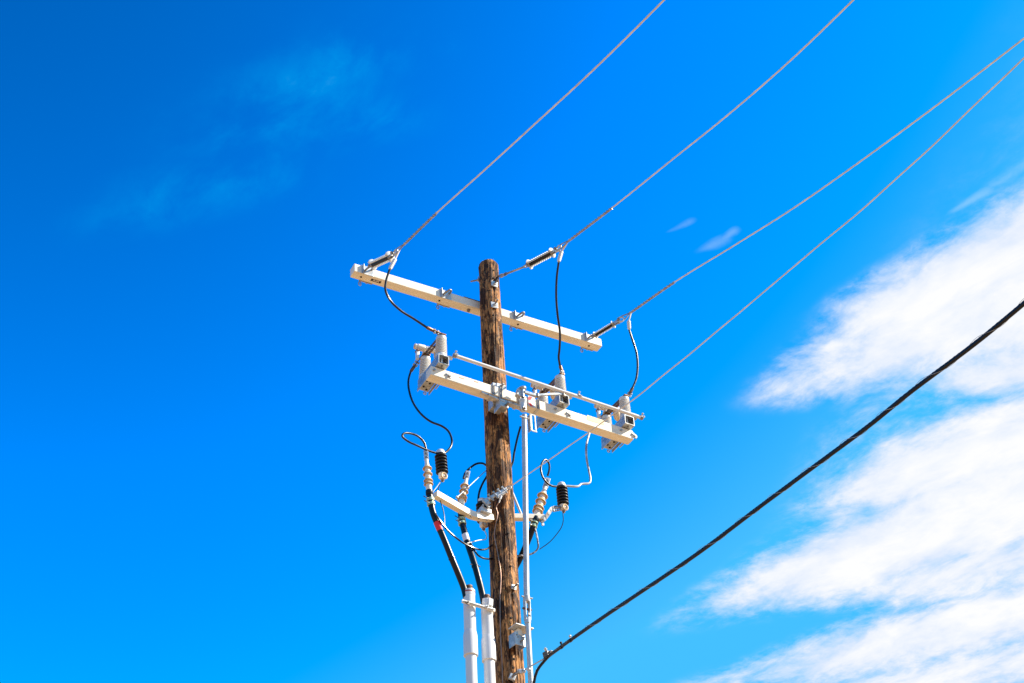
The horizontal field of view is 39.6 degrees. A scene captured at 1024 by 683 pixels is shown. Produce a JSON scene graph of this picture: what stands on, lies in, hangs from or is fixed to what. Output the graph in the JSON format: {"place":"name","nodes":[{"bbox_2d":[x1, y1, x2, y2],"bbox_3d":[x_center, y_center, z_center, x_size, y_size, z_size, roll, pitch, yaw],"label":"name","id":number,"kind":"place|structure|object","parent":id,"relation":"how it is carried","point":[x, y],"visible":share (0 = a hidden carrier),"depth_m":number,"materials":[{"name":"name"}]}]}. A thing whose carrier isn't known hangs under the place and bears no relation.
{"place":"outdoors","nodes":[
{"label":"outdoors","id":0,"kind":"place"},
{"bbox_2d":[0,0,1023,682],"label":"sky","id":1,"kind":"structure","parent":0,"point":[208,473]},
{"bbox_2d":[568,0,853,241],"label":"overhead conductor","id":2,"kind":"object","parent":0,"point":[718,122],"visible":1,"depth_m":12.50,"materials":[{"name":"metal"}]},
{"bbox_2d":[552,240,567,252],"bbox_3d":[0.506,-0.997,14.737,0.078,0.085,0.296,18,-44,-23],"label":"dead end clevis","id":3,"kind":"object","parent":2,"relation":"attached to","point":[557,249],"visible":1,"depth_m":14.76,"materials":[{"name":"metal"}]},
{"bbox_2d":[555,243,567,373],"bbox_3d":[0.498,-0.337,14.590,0.125,1.160,0.795,2,-40,-7],"label":"jumper lead","id":4,"kind":"object","parent":3,"relation":"hanging from","point":[556,301],"visible":1,"depth_m":14.55,"materials":[{"name":"black rubber"}]},
{"bbox_3d":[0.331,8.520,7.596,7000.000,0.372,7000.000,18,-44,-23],"label":"ground","id":5,"kind":"structure","parent":0,"visible":0},
{"bbox_2d":[463,584,477,682],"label":"conduit","id":6,"kind":"object","parent":5,"relation":"on","point":[470,644],"visible":1,"depth_m":12.12,"materials":[{"name":"white plastic"}]},
{"bbox_2d":[462,598,494,614],"bbox_3d":[-0.301,2.286,12.384,0.351,0.130,0.175,18,-44,-23],"label":"conduit standoff","id":7,"kind":"object","parent":6,"relation":"attached to","point":[489,605],"visible":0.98,"depth_m":12.33,"materials":[{"name":"metal"}]},
{"bbox_2d":[481,594,495,682],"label":"conduit","id":8,"kind":"object","parent":5,"relation":"on","point":[488,646],"visible":0.96,"depth_m":12.17,"materials":[{"name":"white plastic"}]},
{"bbox_2d":[478,259,524,682],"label":"utility pole","id":9,"kind":"object","parent":5,"relation":"on","point":[498,454],"visible":0.84,"depth_m":13.44,"materials":[{"name":"brown wood"}]},
{"bbox_2d":[434,513,492,550],"bbox_3d":[-0.406,1.764,12.817,0.077,0.233,0.758,-33,-48,30],"label":"ground lead","id":10,"kind":"object","parent":9,"relation":"attached to","point":[443,525],"visible":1,"depth_m":12.70,"materials":[{"name":"black metal"}]},
{"bbox_2d":[433,483,494,522],"bbox_3d":[-0.465,1.492,13.047,0.751,0.252,0.106,25,-48,-30],"label":"arrester arm","id":11,"kind":"object","parent":9,"relation":"attached to","point":[482,514],"visible":1,"depth_m":13.03},
{"bbox_2d":[423,450,432,494],"bbox_3d":[-0.770,1.196,12.982,0.086,0.485,0.086,-2,-38,-7],"label":"cable termination","id":12,"kind":"object","parent":11,"relation":"attached to","point":[428,479],"visible":1,"depth_m":12.94,"materials":[{"name":"ceramic"}]},
{"bbox_2d":[434,449,447,481],"bbox_3d":[-0.652,1.148,13.142,0.117,0.356,0.116,15,-43,-26],"label":"surge arrester","id":13,"kind":"object","parent":11,"relation":"attached to","point":[441,465],"visible":1,"depth_m":13.10,"materials":[{"name":"black rubber"}]},
{"bbox_2d":[401,432,436,453],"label":"jumper lead","id":14,"kind":"object","parent":13,"relation":"attached to","point":[414,444],"visible":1,"depth_m":13.11,"materials":[{"name":"black metal"}]},
{"bbox_2d":[438,481,444,524],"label":"ground lead","id":15,"kind":"object","parent":13,"relation":"hanging from","point":[441,505],"visible":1,"depth_m":12.88,"materials":[{"name":"black metal"}]},
{"bbox_2d":[424,493,466,597],"bbox_3d":[-0.589,1.788,12.609,0.481,0.962,0.085,23,-47,-28],"label":"riser cable","id":16,"kind":"object","parent":11,"relation":"attached to","point":[430,500],"visible":1,"depth_m":12.57,"materials":[{"name":"black rubber"}]},
{"bbox_2d":[457,471,469,504],"bbox_3d":[-0.448,1.389,13.304,0.088,0.491,0.087,9,-48,2],"label":"cable termination","id":17,"kind":"object","parent":11,"relation":"attached to","point":[462,498],"visible":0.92,"depth_m":13.28,"materials":[{"name":"ceramic"}]},
{"bbox_2d":[462,426,520,478],"bbox_3d":[-0.227,1.110,13.922,0.766,0.928,0.155,25,-48,-30],"label":"jumper lead","id":18,"kind":"object","parent":17,"relation":"attached to","point":[484,464],"visible":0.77,"depth_m":14.14,"materials":[{"name":"black rubber"}]},
{"bbox_2d":[455,513,484,604],"bbox_3d":[-0.373,1.922,12.774,0.267,1.072,0.115,-2,-40,-2],"label":"riser cable","id":19,"kind":"object","parent":11,"relation":"attached to","point":[461,520],"visible":0.96,"depth_m":12.71,"materials":[{"name":"black rubber"}]},
{"bbox_2d":[476,497,487,530],"bbox_3d":[-0.278,1.629,13.414,0.117,0.357,0.117,16,-44,-25],"label":"surge arrester","id":20,"kind":"object","parent":11,"relation":"attached to","point":[483,525],"visible":0.38,"depth_m":13.41,"materials":[{"name":"black rubber"}]},
{"bbox_2d":[477,477,485,502],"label":"jumper lead","id":21,"kind":"object","parent":20,"relation":"attached to","point":[480,488],"visible":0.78,"depth_m":13.59,"materials":[{"name":"black rubber"}]},
{"bbox_2d":[456,470,485,498],"bbox_3d":[-0.374,1.334,13.396,0.037,0.600,0.512,-28,-46,26],"label":"brace","id":22,"kind":"object","parent":9,"relation":"attached to","point":[457,497],"visible":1,"depth_m":13.31,"materials":[{"name":"metal"}]},
{"bbox_2d":[350,264,601,351],"bbox_3d":[-0.323,-0.347,15.222,2.992,0.215,0.246,18,-44,-23],"label":"crossarm","id":23,"kind":"object","parent":9,"relation":"attached to","point":[441,297],"visible":0.93,"depth_m":15.12,"materials":[{"name":"metal"}]},
{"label":"shackle","id":24,"kind":"object","parent":23,"relation":"attached to","visible":0},
{"bbox_2d":[368,251,394,270],"bbox_3d":[-1.310,-0.817,14.323,0.385,0.089,0.117,-18,-73,50],"label":"dead end insulator","id":25,"kind":"object","parent":24,"relation":"attached to","point":[374,264],"visible":0.98,"depth_m":14.29,"materials":[{"name":"ceramic"}]},
{"bbox_2d":[389,244,403,257],"bbox_3d":[-1.137,-0.912,14.076,0.078,0.081,0.290,18,-44,-23],"label":"dead end clevis","id":26,"kind":"object","parent":25,"relation":"attached to","point":[393,253],"visible":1,"depth_m":14.09,"materials":[{"name":"metal"}]},
{"bbox_2d":[384,248,440,334],"bbox_3d":[-0.985,-0.470,14.030,0.176,0.734,0.689,-28,-46,26],"label":"jumper lead","id":27,"kind":"object","parent":26,"relation":"hanging from","point":[391,266],"visible":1,"depth_m":13.89,"materials":[{"name":"black rubber"}]},
{"bbox_2d":[403,0,664,245],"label":"overhead conductor","id":28,"kind":"object","parent":26,"relation":"attached to","point":[547,112],"visible":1,"depth_m":11.81,"materials":[{"name":"metal"}]},
{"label":"shackle","id":29,"kind":"object","parent":23,"relation":"attached to","visible":0},
{"bbox_2d":[593,321,615,338],"bbox_3d":[1.003,-0.131,15.434,0.282,0.066,0.086,-32,-79,23],"label":"dead end insulator","id":30,"kind":"object","parent":29,"relation":"attached to","point":[604,329],"visible":1,"depth_m":15.41,"materials":[{"name":"black rubber"}]},
{"bbox_2d":[613,313,629,325],"bbox_3d":[1.197,-0.252,15.407,0.218,0.162,0.076,-6,-40,3],"label":"dead end clevis","id":31,"kind":"object","parent":30,"relation":"attached to","point":[617,321],"visible":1,"depth_m":15.38,"materials":[{"name":"metal"}]},
{"bbox_2d":[628,37,1023,313],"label":"overhead conductor","id":32,"kind":"object","parent":31,"relation":"attached to","point":[840,175],"visible":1,"depth_m":12.72,"materials":[{"name":"metal"}]},
{"bbox_2d":[627,313,638,396],"bbox_3d":[1.250,0.149,15.134,0.176,1.057,0.157,-9,-40,7],"label":"jumper lead","id":33,"kind":"object","parent":32,"relation":"hanging from","point":[637,360],"visible":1,"depth_m":15.16,"materials":[{"name":"black metal"}]},
{"bbox_2d":[470,542,492,559],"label":"ground lead","id":34,"kind":"object","parent":9,"relation":"attached to","point":[476,553],"visible":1,"depth_m":12.80,"materials":[{"name":"black metal"}]},
{"bbox_2d":[470,274,503,281],"bbox_3d":[-0.270,-0.686,15.332,0.369,0.060,0.060,-13,-41,11],"label":"eye bolt","id":35,"kind":"object","parent":9,"relation":"attached to","point":[477,279],"visible":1,"depth_m":15.34,"materials":[{"name":"metal"}]},
{"bbox_2d":[500,263,526,275],"bbox_3d":[0.028,-0.757,15.169,0.059,0.144,0.417,31,-51,-34],"label":"link rod","id":36,"kind":"object","parent":35,"relation":"attached to","point":[514,270],"visible":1,"depth_m":15.16,"materials":[{"name":"metal"}]},
{"bbox_2d":[526,248,555,268],"bbox_3d":[0.307,-0.876,14.944,0.365,0.085,0.111,-26,-77,33],"label":"dead end insulator","id":37,"kind":"object","parent":36,"relation":"attached to","point":[540,258],"visible":1,"depth_m":14.92,"materials":[{"name":"grey ceramic"}]},
{"bbox_2d":[491,279,497,287],"bbox_3d":[-0.168,-0.634,15.109,0.078,0.078,0.086,18,-44,-23],"label":"through bolt","id":38,"kind":"object","parent":9,"relation":"attached to","point":[494,283],"visible":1,"depth_m":15.12,"materials":[{"name":"metal"}]},
{"bbox_2d":[491,299,498,308],"bbox_3d":[-0.164,-0.408,14.903,0.082,0.082,0.104,18,-44,-23],"label":"through bolt","id":39,"kind":"object","parent":9,"relation":"attached to","point":[494,304],"visible":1,"depth_m":14.91,"materials":[{"name":"metal"}]},
{"bbox_2d":[482,485,511,507],"bbox_3d":[-0.138,1.443,13.259,0.295,0.276,0.063,8,-41,-13],"label":"strain clamp","id":40,"kind":"object","parent":9,"relation":"attached to","point":[499,494],"visible":1,"depth_m":13.23,"materials":[{"name":"metal"}]},
{"bbox_2d":[506,57,1023,488],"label":"overhead conductor","id":41,"kind":"object","parent":40,"relation":"attached to","point":[960,118],"visible":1,"depth_m":10.13,"materials":[{"name":"metal"}]},
{"bbox_2d":[494,503,502,682],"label":"copper wire","id":42,"kind":"object","parent":9,"relation":"attached to","point":[500,593],"visible":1,"depth_m":12.70,"materials":[{"name":"metal"}]},
{"bbox_2d":[480,382,519,413],"bbox_3d":[-0.114,0.556,13.989,0.495,0.376,0.231,18,-44,-23],"label":"pole bracket","id":43,"kind":"object","parent":9,"relation":"attached to","point":[499,405],"visible":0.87,"depth_m":13.90,"materials":[{"name":"metal"}]},
{"bbox_2d":[426,366,632,444],"bbox_3d":[0.205,0.643,14.111,2.301,0.174,0.124,18,-44,-23],"label":"crossarm","id":44,"kind":"object","parent":43,"relation":"attached to","point":[536,407],"visible":0.96,"depth_m":14.09,"materials":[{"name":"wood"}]},
{"bbox_2d":[413,333,452,394],"bbox_3d":[-0.746,0.191,13.992,0.310,0.639,0.483,19,-45,-22],"label":"disconnect switch","id":45,"kind":"object","parent":44,"relation":"attached to","point":[438,349],"visible":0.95,"depth_m":13.92,"materials":[{"name":"metal"}]},
{"bbox_2d":[407,360,452,453],"bbox_3d":[-0.800,0.618,13.722,0.426,1.311,0.162,-15,-41,14],"label":"jumper lead","id":46,"kind":"object","parent":45,"relation":"attached to","point":[414,366],"visible":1,"depth_m":13.65,"materials":[{"name":"black rubber"}]},
{"bbox_2d":[527,413,536,432],"bbox_3d":[0.197,0.808,13.912,0.069,0.212,0.051,18,-44,-23],"label":"slotted hanger","id":47,"kind":"object","parent":44,"relation":"hanging from","point":[530,415],"visible":1,"depth_m":13.89,"materials":[{"name":"metal"}]},
{"bbox_2d":[531,372,571,432],"bbox_3d":[0.434,0.591,14.499,0.310,0.639,0.483,19,-45,-22],"label":"disconnect switch","id":48,"kind":"object","parent":44,"relation":"attached to","point":[558,381],"visible":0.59,"depth_m":14.41,"materials":[{"name":"metal"}]},
{"bbox_2d":[594,394,636,452],"bbox_3d":[1.111,0.820,14.790,0.310,0.639,0.483,19,-45,-22],"label":"disconnect switch","id":49,"kind":"object","parent":44,"relation":"attached to","point":[625,421],"visible":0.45,"depth_m":14.71,"materials":[{"name":"metal"}]},
{"bbox_2d":[511,583,518,589],"bbox_3d":[0.032,2.185,12.736,0.054,0.053,0.077,18,-44,-23],"label":"through bolt","id":50,"kind":"object","parent":9,"relation":"attached to","point":[513,587],"visible":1,"depth_m":12.74,"materials":[{"name":"metal"}]},
{"bbox_2d":[513,492,521,513],"bbox_3d":[0.045,1.538,13.518,0.097,0.277,0.022,-4,-40,0],"label":"brace","id":51,"kind":"object","parent":9,"relation":"attached to","point":[518,507],"visible":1,"depth_m":13.50,"materials":[{"name":"white metal"}]},
{"bbox_2d":[508,667,530,681],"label":"pole hook","id":52,"kind":"object","parent":9,"relation":"attached to","point":[512,677],"visible":1,"depth_m":12.09,"materials":[{"name":"metal"}]},
{"bbox_2d":[515,300,1023,675],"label":"messenger wire","id":53,"kind":"object","parent":52,"relation":"attached to","point":[779,489],"visible":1,"depth_m":9.63,"materials":[{"name":"metal"}]},
{"bbox_2d":[542,647,551,657],"bbox_3d":[0.299,2.638,12.041,0.076,0.079,0.079,18,-44,-23],"label":"strand clamp","id":54,"kind":"object","parent":53,"relation":"attached to","point":[545,653],"visible":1,"depth_m":12.03,"materials":[{"name":"metal"}]},
{"bbox_2d":[532,299,1023,682],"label":"communication cable","id":55,"kind":"object","parent":53,"relation":"hanging from","point":[1003,321],"visible":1,"depth_m":9.51,"materials":[{"name":"rubber"}]},
{"bbox_2d":[508,623,533,650],"bbox_3d":[0.073,2.574,12.341,0.190,0.176,0.153,22,-46,-27],"label":"guide bracket","id":56,"kind":"object","parent":9,"relation":"attached to","point":[517,636],"visible":0.98,"depth_m":12.32,"materials":[{"name":"metal"}]},
{"bbox_2d":[515,386,532,682],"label":"operating pipe","id":57,"kind":"object","parent":56,"relation":"attached to","point":[519,393],"visible":1,"depth_m":12.92,"materials":[{"name":"metal"}]},
{"bbox_2d":[524,390,564,396],"bbox_3d":[0.328,0.505,14.050,0.464,0.167,0.038,15,-44,-21],"label":"drive lever","id":58,"kind":"object","parent":57,"relation":"attached to","point":[538,394],"visible":1,"depth_m":13.99,"materials":[{"name":"metal"}]},
{"bbox_2d":[452,350,644,419],"bbox_3d":[0.390,0.442,14.113,2.170,0.141,0.075,18,-44,-23],"label":"operating rod","id":59,"kind":"object","parent":58,"relation":"attached to","point":[562,390],"visible":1,"depth_m":14.08,"materials":[{"name":"white plastic"}]},
{"bbox_2d":[517,527,538,556],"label":"ground lead","id":60,"kind":"object","parent":9,"relation":"attached to","point":[536,550],"visible":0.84,"depth_m":13.26,"materials":[{"name":"grey metal"}]},
{"bbox_2d":[515,505,560,525],"bbox_3d":[0.249,1.625,13.502,0.584,0.316,0.090,10,-42,-15],"label":"arrester arm","id":61,"kind":"object","parent":9,"relation":"attached to","point":[542,518],"visible":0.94,"depth_m":13.45},
{"bbox_2d":[517,518,537,567],"bbox_3d":[0.103,2.373,13.014,0.140,1.610,0.438,30,-50,-33],"label":"riser cable","id":62,"kind":"object","parent":61,"relation":"attached to","point":[533,524],"visible":0.29,"depth_m":13.35,"materials":[{"name":"black rubber"}]},
{"bbox_2d":[530,477,550,522],"bbox_3d":[0.281,1.519,13.646,0.105,0.590,0.104,14,-48,6],"label":"cable termination","id":63,"kind":"object","parent":61,"relation":"attached to","point":[540,501],"visible":1,"depth_m":13.60,"materials":[{"name":"ceramic"}]},
{"bbox_2d":[556,482,568,512],"bbox_3d":[0.488,1.509,13.745,0.116,0.352,0.115,17,-44,-23],"label":"surge arrester","id":64,"kind":"object","parent":61,"relation":"attached to","point":[562,495],"visible":1,"depth_m":13.71,"materials":[{"name":"black rubber"}]},
{"bbox_2d":[540,459,558,487],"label":"jumper lead","id":65,"kind":"object","parent":64,"relation":"attached to","point":[544,479],"visible":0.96,"depth_m":13.78,"materials":[{"name":"black metal"}]},
{"bbox_2d":[540,515,563,548],"bbox_3d":[0.372,1.796,13.454,0.270,0.445,0.024,9,-42,-15],"label":"ground lead","id":66,"kind":"object","parent":64,"relation":"hanging from","point":[555,535],"visible":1,"depth_m":13.45,"materials":[{"name":"black metal"}]},
{"bbox_2d":[566,433,590,487],"bbox_3d":[0.687,1.157,14.264,0.117,0.918,0.530,-32,-47,29],"label":"jumper lead","id":67,"kind":"object","parent":64,"relation":"attached to","point":[589,473],"visible":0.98,"depth_m":14.19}
]}

